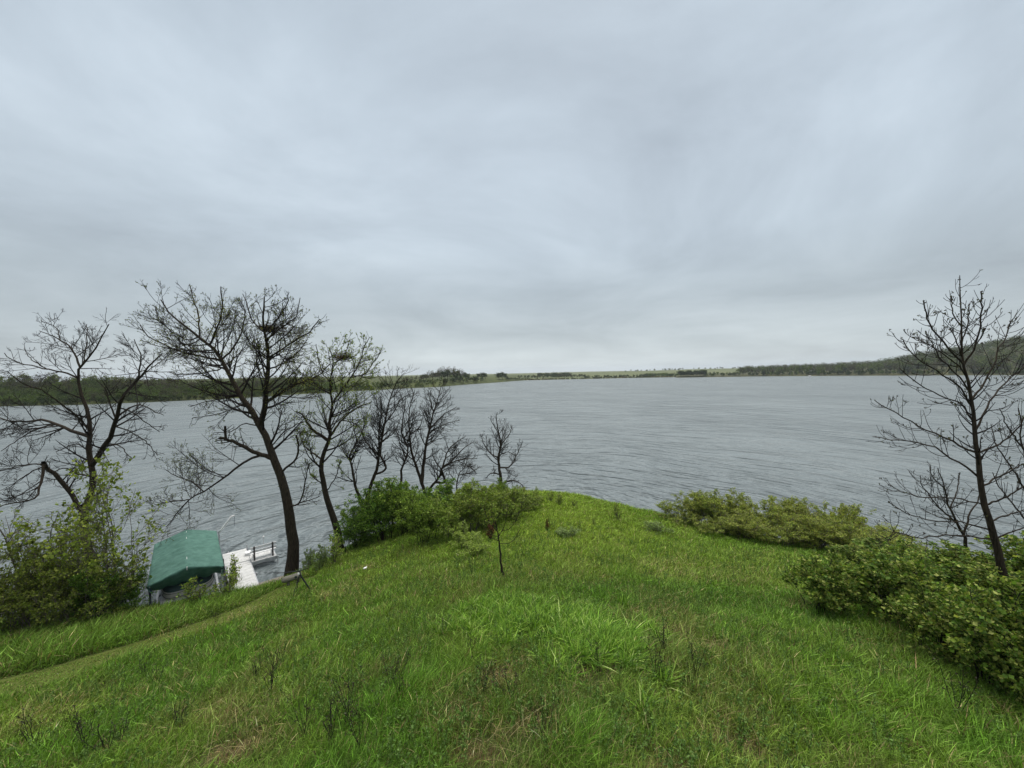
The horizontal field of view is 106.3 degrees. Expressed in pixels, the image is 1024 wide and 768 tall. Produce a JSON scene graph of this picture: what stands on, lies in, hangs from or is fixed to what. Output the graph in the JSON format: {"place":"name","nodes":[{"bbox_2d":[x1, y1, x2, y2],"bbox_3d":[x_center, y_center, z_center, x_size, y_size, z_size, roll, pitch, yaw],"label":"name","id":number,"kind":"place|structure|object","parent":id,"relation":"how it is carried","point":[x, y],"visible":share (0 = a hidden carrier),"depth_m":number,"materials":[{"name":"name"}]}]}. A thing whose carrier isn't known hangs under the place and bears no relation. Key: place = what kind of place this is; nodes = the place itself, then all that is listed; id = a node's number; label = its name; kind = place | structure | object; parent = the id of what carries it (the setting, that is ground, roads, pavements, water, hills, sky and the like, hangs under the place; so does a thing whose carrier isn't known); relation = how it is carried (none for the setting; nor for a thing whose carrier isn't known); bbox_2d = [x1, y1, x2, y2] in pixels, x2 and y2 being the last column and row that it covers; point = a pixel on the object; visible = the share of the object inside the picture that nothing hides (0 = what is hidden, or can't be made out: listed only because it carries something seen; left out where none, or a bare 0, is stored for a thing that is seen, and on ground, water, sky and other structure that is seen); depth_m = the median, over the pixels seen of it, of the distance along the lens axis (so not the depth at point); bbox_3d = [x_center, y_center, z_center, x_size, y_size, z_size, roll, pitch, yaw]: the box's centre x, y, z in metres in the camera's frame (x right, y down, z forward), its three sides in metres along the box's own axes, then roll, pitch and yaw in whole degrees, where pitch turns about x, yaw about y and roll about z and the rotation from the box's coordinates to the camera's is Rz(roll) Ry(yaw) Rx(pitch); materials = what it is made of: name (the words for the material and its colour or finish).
{"place":"outdoors","nodes":[
{"label":"outdoors","id":0,"kind":"place"},
{"bbox_2d":[0,375,532,405],"bbox_3d":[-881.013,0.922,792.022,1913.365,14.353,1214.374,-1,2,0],"label":"shore","id":1,"kind":"structure","parent":0,"point":[491,379],"depth_m":418.81,"materials":[{"name":"green plant"}]},
{"bbox_2d":[0,377,307,391],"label":"bank woods","id":2,"kind":"object","parent":1,"relation":"on","point":[91,382],"visible":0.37,"depth_m":240.84,"materials":[{"name":"green plant"}]},
{"bbox_2d":[0,379,333,403],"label":"shore thicket","id":3,"kind":"object","parent":1,"relation":"on","point":[92,391],"visible":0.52,"depth_m":229.24,"materials":[{"name":"green plant"}]},
{"bbox_2d":[0,385,382,405],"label":"waterline brush","id":4,"kind":"object","parent":1,"relation":"on","point":[49,400],"visible":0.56,"depth_m":218.91,"materials":[{"name":"green plant"}]},
{"bbox_2d":[321,378,439,388],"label":"shore bushes","id":5,"kind":"object","parent":1,"relation":"on","point":[408,384],"visible":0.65,"depth_m":376.39,"materials":[{"name":"green plant"}]},
{"bbox_2d":[52,367,847,381],"bbox_3d":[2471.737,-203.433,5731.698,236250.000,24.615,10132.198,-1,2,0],"label":"hills","id":6,"kind":"structure","parent":0,"point":[632,373],"depth_m":1338.37,"materials":[{"name":"green plant"}]},
{"bbox_2d":[0,375,1023,616],"bbox_3d":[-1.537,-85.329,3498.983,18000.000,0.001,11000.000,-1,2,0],"label":"water","id":7,"kind":"structure","parent":0,"point":[644,443],"depth_m":63.13,"materials":[{"name":"grey liquid"}]},
{"bbox_2d":[147,530,223,606],"bbox_3d":[-19.711,11.870,23.361,3.222,4.070,6.761,-2,2,-41],"label":"lift","id":8,"kind":"object","parent":7,"relation":"in","point":[185,555],"visible":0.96,"depth_m":22.19,"materials":[{"name":"green fabric"}]},
{"bbox_2d":[160,573,214,604],"bbox_3d":[-19.590,11.481,23.241,2.327,1.450,6.572,-2,2,-40],"label":"pontoon boat","id":9,"kind":"object","parent":8,"relation":"on","point":[169,593],"visible":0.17,"depth_m":20.89,"materials":[{"name":"metal"}]},
{"bbox_2d":[222,536,278,588],"bbox_3d":[-17.240,12.468,25.590,3.100,2.660,7.030,-2,2,-40],"label":"dock","id":10,"kind":"object","parent":7,"relation":"in","point":[248,574],"visible":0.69,"depth_m":26.00,"materials":[{"name":"paint"}]},
{"bbox_2d":[250,541,276,560],"bbox_3d":[-17.361,11.556,26.788,1.550,0.950,0.686,-2,2,-40],"label":"bench","id":11,"kind":"object","parent":10,"relation":"on","point":[254,551],"visible":1,"depth_m":26.62,"materials":[{"name":"white paint"}]},
{"bbox_2d":[0,488,1023,767],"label":"ground","id":12,"kind":"structure","parent":0,"point":[168,635],"depth_m":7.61,"materials":[{"name":"green plant"}]},
{"bbox_2d":[0,546,28,617],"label":"shrub","id":13,"kind":"object","parent":12,"relation":"on","point":[3,556],"visible":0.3,"depth_m":17.49,"materials":[{"name":"green plant"}]},
{"bbox_2d":[15,708,44,745],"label":"dead weed","id":14,"kind":"object","parent":12,"relation":"on","point":[22,722],"visible":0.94,"depth_m":8.64,"materials":[{"name":"brown plant"}]},
{"bbox_2d":[0,543,70,631],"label":"shrub","id":15,"kind":"object","parent":12,"relation":"on","point":[19,564],"visible":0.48,"depth_m":17.46,"materials":[{"name":"green plant"}]},
{"bbox_2d":[0,548,98,634],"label":"shrub","id":16,"kind":"object","parent":12,"relation":"on","point":[18,574],"visible":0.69,"depth_m":16.92,"materials":[{"name":"green plant"}]},
{"bbox_2d":[0,492,121,619],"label":"shrub","id":17,"kind":"object","parent":12,"relation":"on","point":[17,536],"visible":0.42,"depth_m":18.22,"materials":[{"name":"green plant"}]},
{"bbox_2d":[23,551,136,627],"bbox_3d":[-19.829,9.620,17.753,3.694,3.771,2.808,-2,2,-32],"label":"shrub","id":18,"kind":"object","parent":12,"relation":"on","point":[50,599],"visible":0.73,"depth_m":17.40,"materials":[{"name":"green plant"}]},
{"bbox_2d":[21,507,146,578],"bbox_3d":[-21.485,9.152,19.412,3.944,5.826,3.712,-1,2,-11],"label":"shrub","id":19,"kind":"object","parent":12,"relation":"on","point":[64,548],"visible":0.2,"depth_m":18.94,"materials":[{"name":"green plant"}]},
{"bbox_2d":[0,307,184,565],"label":"bare tree","id":20,"kind":"object","parent":12,"relation":"on","point":[88,434],"visible":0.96,"depth_m":21.26,"materials":[{"name":"brown plant"}]},
{"bbox_2d":[72,717,123,752],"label":"dead weed","id":21,"kind":"object","parent":12,"relation":"on","point":[98,726],"visible":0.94,"depth_m":7.56,"materials":[{"name":"brown plant"}]},
{"bbox_2d":[56,561,141,624],"bbox_3d":[-19.917,9.979,18.384,2.642,3.316,3.153,-1,2,5],"label":"shrub","id":22,"kind":"object","parent":12,"relation":"on","point":[80,588],"visible":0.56,"depth_m":17.80,"materials":[{"name":"green plant"}]},
{"bbox_2d":[39,448,166,611],"bbox_3d":[-20.197,7.577,19.360,4.308,9.116,5.422,-3,2,-43],"label":"shrub","id":23,"kind":"object","parent":12,"relation":"on","point":[96,527],"visible":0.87,"depth_m":18.58,"materials":[{"name":"green plant"}]},
{"bbox_2d":[95,563,158,615],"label":"shrub","id":24,"kind":"object","parent":12,"relation":"on","point":[136,592],"visible":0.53,"depth_m":19.08,"materials":[{"name":"green plant"}]},
{"bbox_2d":[175,575,210,602],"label":"shrub","id":25,"kind":"object","parent":12,"relation":"on","point":[188,590],"visible":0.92,"depth_m":19.62,"materials":[{"name":"green plant"}]},
{"bbox_2d":[208,572,239,598],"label":"shrub","id":26,"kind":"object","parent":12,"relation":"on","point":[230,584],"visible":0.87,"depth_m":20.24,"materials":[{"name":"green plant"}]},
{"bbox_2d":[120,280,338,576],"bbox_3d":[-17.459,3.208,23.976,15.560,19.152,5.759,-1,2,16],"label":"bare tree","id":27,"kind":"object","parent":12,"relation":"on","point":[292,562],"visible":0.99,"depth_m":23.64,"materials":[{"name":"brown plant"}]},
{"bbox_2d":[225,553,241,585],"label":"shrub","id":28,"kind":"object","parent":12,"relation":"on","point":[233,568],"visible":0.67,"depth_m":23.41,"materials":[{"name":"green plant"}]},
{"bbox_2d":[282,692,316,740],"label":"dead weed","id":29,"kind":"object","parent":12,"relation":"on","point":[308,708],"visible":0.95,"depth_m":6.98,"materials":[{"name":"brown plant"}]},
{"bbox_2d":[302,547,315,567],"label":"shrub","id":30,"kind":"object","parent":12,"relation":"on","point":[308,558],"visible":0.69,"depth_m":23.72,"materials":[{"name":"green plant"}]},
{"bbox_2d":[311,543,329,571],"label":"shrub","id":31,"kind":"object","parent":12,"relation":"on","point":[321,558],"visible":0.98,"depth_m":22.09,"materials":[{"name":"green plant"}]},
{"bbox_2d":[321,692,344,744],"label":"dead weed","id":32,"kind":"object","parent":12,"relation":"on","point":[330,724],"visible":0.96,"depth_m":6.66,"materials":[{"name":"brown plant"}]},
{"bbox_2d":[282,330,385,550],"bbox_3d":[-12.174,4.388,26.602,6.454,16.219,4.948,-2,2,-28],"label":"budding tree","id":33,"kind":"object","parent":12,"relation":"on","point":[327,500],"visible":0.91,"depth_m":26.43,"materials":[{"name":"brown plant"}]},
{"bbox_2d":[326,528,344,562],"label":"shrub","id":34,"kind":"object","parent":12,"relation":"on","point":[334,550],"visible":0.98,"depth_m":22.16,"materials":[{"name":"green plant"}]},
{"bbox_2d":[327,666,364,714],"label":"dead weed","id":35,"kind":"object","parent":12,"relation":"on","point":[343,690],"visible":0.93,"depth_m":7.29,"materials":[{"name":"brown plant"}]},
{"bbox_2d":[330,403,377,532],"bbox_3d":[-11.329,6.587,28.380,3.526,10.499,2.542,-1,2,15],"label":"bare tree","id":36,"kind":"object","parent":12,"relation":"on","point":[353,455],"visible":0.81,"depth_m":28.23,"materials":[{"name":"black plant"}]},
{"bbox_2d":[328,505,380,551],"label":"shrub","id":37,"kind":"object","parent":12,"relation":"on","point":[348,531],"visible":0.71,"depth_m":25.30,"materials":[{"name":"green plant"}]},
{"bbox_2d":[334,690,378,750],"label":"dead weed","id":38,"kind":"object","parent":12,"relation":"on","point":[359,717],"visible":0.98,"depth_m":6.34,"materials":[{"name":"brown plant"}]},
{"bbox_2d":[335,488,381,536],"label":"shrub","id":39,"kind":"object","parent":12,"relation":"on","point":[342,512],"visible":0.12,"depth_m":28.15,"materials":[{"name":"green plant"}]},
{"bbox_2d":[344,477,409,540],"bbox_3d":[-8.633,8.422,25.342,4.504,4.555,3.774,0,2,38],"label":"shrub","id":40,"kind":"object","parent":12,"relation":"on","point":[371,512],"visible":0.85,"depth_m":24.92,"materials":[{"name":"green plant"}]},
{"bbox_2d":[356,361,418,498],"bbox_3d":[-9.381,5.257,29.215,5.193,14.167,3.527,0,2,24],"label":"bare tree","id":41,"kind":"object","parent":12,"relation":"on","point":[377,453],"visible":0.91,"depth_m":29.02,"materials":[{"name":"brown plant"}]},
{"bbox_2d":[1,554,778,767],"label":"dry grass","id":42,"kind":"structure","parent":12,"relation":"on","point":[160,634],"depth_m":8.25,"materials":[{"name":"green plant"}]},
{"bbox_2d":[383,391,421,525],"bbox_3d":[-8.623,6.040,30.217,3.345,10.989,2.424,-1,2,0],"label":"bare tree","id":43,"kind":"object","parent":12,"relation":"on","point":[407,450],"visible":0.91,"depth_m":30.18,"materials":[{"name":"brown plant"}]},
{"bbox_2d":[373,476,439,534],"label":"shrub","id":44,"kind":"object","parent":12,"relation":"on","point":[392,504],"visible":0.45,"depth_m":24.81,"materials":[{"name":"green plant"}]},
{"bbox_2d":[395,489,453,545],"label":"shrub","id":45,"kind":"object","parent":12,"relation":"on","point":[418,514],"visible":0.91,"depth_m":21.47,"materials":[{"name":"green plant"}]},
{"bbox_2d":[392,377,459,497],"bbox_3d":[-6.810,5.225,31.256,5.441,11.577,3.538,-1,2,-14],"label":"bare tree","id":46,"kind":"object","parent":12,"relation":"on","point":[426,444],"visible":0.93,"depth_m":30.92,"materials":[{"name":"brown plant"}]},
{"bbox_2d":[405,477,455,527],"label":"shrub","id":47,"kind":"object","parent":12,"relation":"on","point":[441,491],"visible":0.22,"depth_m":26.47,"materials":[{"name":"green plant"}]},
{"bbox_2d":[426,491,468,538],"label":"shrub","id":48,"kind":"object","parent":12,"relation":"on","point":[449,513],"visible":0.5,"depth_m":21.91,"materials":[{"name":"green plant"}]},
{"bbox_2d":[422,434,478,489],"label":"bare tree","id":49,"kind":"object","parent":12,"relation":"on","point":[440,470],"visible":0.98,"depth_m":31.53,"materials":[{"name":"black plant"}]},
{"bbox_2d":[447,519,479,546],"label":"shrub","id":50,"kind":"object","parent":12,"relation":"on","point":[468,536],"visible":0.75,"depth_m":19.63,"materials":[{"name":"green plant"}]},
{"bbox_2d":[447,455,482,488],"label":"bare tree","id":51,"kind":"object","parent":12,"relation":"on","point":[464,475],"visible":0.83,"depth_m":32.72,"materials":[{"name":"black plant"}]},
{"bbox_2d":[443,478,498,531],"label":"shrub","id":52,"kind":"object","parent":12,"relation":"on","point":[465,508],"visible":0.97,"depth_m":22.25,"materials":[{"name":"green plant"}]},
{"bbox_2d":[455,531,491,557],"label":"shrub","id":53,"kind":"object","parent":12,"relation":"on","point":[480,547],"visible":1,"depth_m":17.70,"materials":[{"name":"green plant"}]},
{"bbox_2d":[461,483,513,527],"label":"shrub","id":54,"kind":"object","parent":12,"relation":"on","point":[500,500],"visible":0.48,"depth_m":23.70,"materials":[{"name":"green plant"}]},
{"bbox_2d":[474,410,527,489],"bbox_3d":[-0.962,6.423,33.216,4.854,8.495,3.327,-1,2,0],"label":"bare tree","id":55,"kind":"object","parent":12,"relation":"on","point":[500,448],"visible":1,"depth_m":33.33,"materials":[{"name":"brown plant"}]},
{"bbox_2d":[480,500,524,575],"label":"sapling","id":56,"kind":"object","parent":12,"relation":"on","point":[496,519],"visible":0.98,"depth_m":14.13,"materials":[{"name":"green plant"}]},
{"bbox_2d":[500,487,533,519],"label":"shrub","id":57,"kind":"object","parent":12,"relation":"on","point":[517,500],"visible":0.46,"depth_m":25.64,"materials":[{"name":"green plant"}]},
{"bbox_2d":[512,490,544,510],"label":"shrub","id":58,"kind":"object","parent":12,"relation":"on","point":[537,501],"visible":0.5,"depth_m":28.01,"materials":[{"name":"green plant"}]},
{"bbox_2d":[555,526,580,538],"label":"shrub","id":59,"kind":"object","parent":12,"relation":"on","point":[565,532],"visible":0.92,"depth_m":20.62,"materials":[{"name":"green plant"}]},
{"bbox_2d":[643,520,674,533],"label":"shrub","id":60,"kind":"object","parent":12,"relation":"on","point":[657,526],"visible":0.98,"depth_m":23.56,"materials":[{"name":"green plant"}]},
{"bbox_2d":[654,500,699,524],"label":"shrub","id":61,"kind":"object","parent":12,"relation":"on","point":[668,509],"visible":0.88,"depth_m":27.34,"materials":[{"name":"green plant"}]},
{"bbox_2d":[670,490,714,523],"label":"shrub","id":62,"kind":"object","parent":12,"relation":"on","point":[691,508],"visible":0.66,"depth_m":26.56,"materials":[{"name":"green plant"}]},
{"bbox_2d":[689,510,737,534],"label":"shrub","id":63,"kind":"object","parent":12,"relation":"on","point":[719,524],"visible":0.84,"depth_m":24.15,"materials":[{"name":"green plant"}]},
{"bbox_2d":[689,487,751,521],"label":"shrub","id":64,"kind":"object","parent":12,"relation":"on","point":[711,499],"visible":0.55,"depth_m":26.16,"materials":[{"name":"green plant"}]},
{"bbox_2d":[699,499,771,537],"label":"shrub","id":65,"kind":"object","parent":12,"relation":"on","point":[714,509],"visible":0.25,"depth_m":25.43,"materials":[{"name":"green plant"}]},
{"bbox_2d":[716,489,775,521],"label":"shrub","id":66,"kind":"object","parent":12,"relation":"on","point":[738,498],"visible":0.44,"depth_m":25.75,"materials":[{"name":"green plant"}]},
{"bbox_2d":[724,509,778,538],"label":"shrub","id":67,"kind":"object","parent":12,"relation":"on","point":[742,523],"visible":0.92,"depth_m":23.26,"materials":[{"name":"green plant"}]},
{"bbox_2d":[752,495,787,533],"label":"shrub","id":68,"kind":"object","parent":12,"relation":"on","point":[771,509],"visible":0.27,"depth_m":24.97,"materials":[{"name":"green plant"}]},
{"bbox_2d":[751,513,815,546],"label":"shrub","id":69,"kind":"object","parent":12,"relation":"on","point":[791,526],"visible":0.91,"depth_m":22.18,"materials":[{"name":"green plant"}]},
{"bbox_2d":[758,496,811,539],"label":"shrub","id":70,"kind":"object","parent":12,"relation":"on","point":[795,499],"visible":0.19,"depth_m":24.90,"materials":[{"name":"green plant"}]},
{"bbox_2d":[767,501,837,544],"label":"shrub","id":71,"kind":"object","parent":12,"relation":"on","point":[781,516],"visible":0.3,"depth_m":23.82,"materials":[{"name":"green plant"}]},
{"bbox_2d":[779,547,858,616],"bbox_3d":[9.917,6.382,12.306,2.055,2.232,2.196,0,2,21],"label":"shrub","id":72,"kind":"object","parent":12,"relation":"on","point":[821,579],"visible":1,"depth_m":12.02,"materials":[{"name":"green plant"}]},
{"bbox_2d":[789,514,850,549],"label":"shrub","id":73,"kind":"object","parent":12,"relation":"on","point":[821,531],"visible":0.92,"depth_m":21.34,"materials":[{"name":"green plant"}]},
{"bbox_2d":[809,500,867,544],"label":"shrub","id":74,"kind":"object","parent":12,"relation":"on","point":[842,508],"visible":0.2,"depth_m":23.41,"materials":[{"name":"green plant"}]},
{"bbox_2d":[824,554,870,603],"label":"shrub","id":75,"kind":"object","parent":12,"relation":"on","point":[845,579],"visible":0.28,"depth_m":13.58,"materials":[{"name":"green plant"}]},
{"bbox_2d":[830,544,872,567],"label":"shrub","id":76,"kind":"object","parent":12,"relation":"on","point":[852,555],"visible":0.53,"depth_m":17.82,"materials":[{"name":"green plant"}]},
{"bbox_2d":[818,516,899,553],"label":"shrub","id":77,"kind":"object","parent":12,"relation":"on","point":[855,529],"visible":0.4,"depth_m":21.18,"materials":[{"name":"green plant"}]},
{"bbox_2d":[845,519,912,547],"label":"shrub","id":78,"kind":"object","parent":12,"relation":"on","point":[877,527],"visible":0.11,"depth_m":21.34,"materials":[{"name":"green plant"}]},
{"bbox_2d":[850,534,924,559],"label":"shrub","id":79,"kind":"object","parent":12,"relation":"on","point":[866,541],"visible":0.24,"depth_m":18.22,"materials":[{"name":"green plant"}]},
{"bbox_2d":[848,530,931,550],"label":"shrub","id":80,"kind":"object","parent":12,"relation":"on","point":[862,535],"visible":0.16,"depth_m":19.82,"materials":[{"name":"green plant"}]},
{"bbox_2d":[844,537,945,625],"bbox_3d":[11.731,6.145,11.772,2.680,2.651,2.864,-1,2,13],"label":"shrub","id":81,"kind":"object","parent":12,"relation":"on","point":[881,571],"visible":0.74,"depth_m":11.73,"materials":[{"name":"green plant"}]},
{"bbox_2d":[892,539,958,564],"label":"shrub","id":82,"kind":"object","parent":12,"relation":"on","point":[920,546],"visible":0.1,"depth_m":17.01,"materials":[{"name":"green plant"}]},
{"bbox_2d":[901,551,963,599],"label":"shrub","id":83,"kind":"object","parent":12,"relation":"on","point":[929,556],"visible":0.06,"depth_m":13.90,"materials":[{"name":"green plant"}]},
{"bbox_2d":[869,559,1011,672],"bbox_3d":[10.960,5.914,9.794,2.545,2.486,2.565,-2,2,-25],"label":"shrub","id":84,"kind":"object","parent":12,"relation":"on","point":[925,621],"visible":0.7,"depth_m":9.93,"materials":[{"name":"green plant"}]},
{"bbox_2d":[866,269,1023,595],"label":"young bare tree","id":85,"kind":"object","parent":12,"relation":"on","point":[994,539],"visible":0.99,"depth_m":12.26,"materials":[{"name":"brown plant"}]},
{"bbox_2d":[907,459,992,546],"bbox_3d":[18.628,6.060,16.515,4.722,5.868,1.674,-2,2,-24],"label":"young bare tree","id":86,"kind":"object","parent":12,"relation":"on","point":[947,504],"visible":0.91,"depth_m":16.45,"materials":[{"name":"black plant"}]},
{"bbox_2d":[926,645,977,711],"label":"dead weed","id":87,"kind":"object","parent":12,"relation":"on","point":[956,673],"visible":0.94,"depth_m":7.53,"materials":[{"name":"brown plant"}]},
{"bbox_2d":[916,539,1017,573],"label":"shrub","id":88,"kind":"object","parent":12,"relation":"on","point":[964,552],"visible":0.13,"depth_m":16.18,"materials":[{"name":"green plant"}]},
{"bbox_2d":[920,556,1022,605],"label":"shrub","id":89,"kind":"object","parent":12,"relation":"on","point":[944,576],"visible":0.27,"depth_m":12.81,"materials":[{"name":"green plant"}]},
{"bbox_2d":[923,576,1023,692],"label":"shrub","id":90,"kind":"object","parent":12,"relation":"on","point":[974,627],"visible":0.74,"depth_m":8.40,"materials":[{"name":"green plant"}]},
{"bbox_2d":[936,534,1023,577],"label":"shrub","id":91,"kind":"object","parent":12,"relation":"on","point":[981,556],"visible":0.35,"depth_m":15.45,"materials":[{"name":"green plant"}]},
{"bbox_2d":[939,574,1023,704],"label":"shrub","id":92,"kind":"object","parent":12,"relation":"on","point":[1016,658],"visible":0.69,"depth_m":8.10,"materials":[{"name":"green plant"}]},
{"bbox_2d":[943,561,1023,606],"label":"shrub","id":93,"kind":"object","parent":12,"relation":"on","point":[980,568],"visible":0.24,"depth_m":12.04,"materials":[{"name":"green plant"}]},
{"bbox_2d":[972,399,1023,540],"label":"young bare tree","id":94,"kind":"object","parent":12,"relation":"on","point":[1022,447],"visible":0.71,"depth_m":15.19,"materials":[{"name":"black plant"}]},
{"bbox_2d":[978,530,1023,582],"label":"shrub","id":95,"kind":"object","parent":12,"relation":"on","point":[1016,560],"visible":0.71,"depth_m":14.29,"materials":[{"name":"green plant"}]},
{"bbox_2d":[0,0,1023,381],"label":"sky","id":96,"kind":"structure","parent":0,"point":[471,186],"materials":[{"name":"grey"}]},
{"bbox_2d":[425,582,692,731],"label":"broad bladed grass","id":97,"kind":"structure","parent":0,"point":[602,622],"depth_m":9.58,"materials":[{"name":"green plant"}]},
{"bbox_2d":[676,344,1023,377],"bbox_3d":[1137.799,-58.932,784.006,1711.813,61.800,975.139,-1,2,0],"label":"shore","id":98,"kind":"structure","parent":0,"point":[842,374],"depth_m":586.07,"materials":[{"name":"green plant"}]},
{"bbox_2d":[703,367,1023,375],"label":"shoreline scrub","id":99,"kind":"object","parent":98,"relation":"on","point":[921,372],"visible":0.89,"depth_m":559.19,"materials":[{"name":"green plant"}]},
{"bbox_2d":[739,334,1023,373],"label":"hillside woods","id":100,"kind":"object","parent":98,"relation":"on","point":[988,344],"visible":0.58,"depth_m":617.36,"materials":[{"name":"green plant"}]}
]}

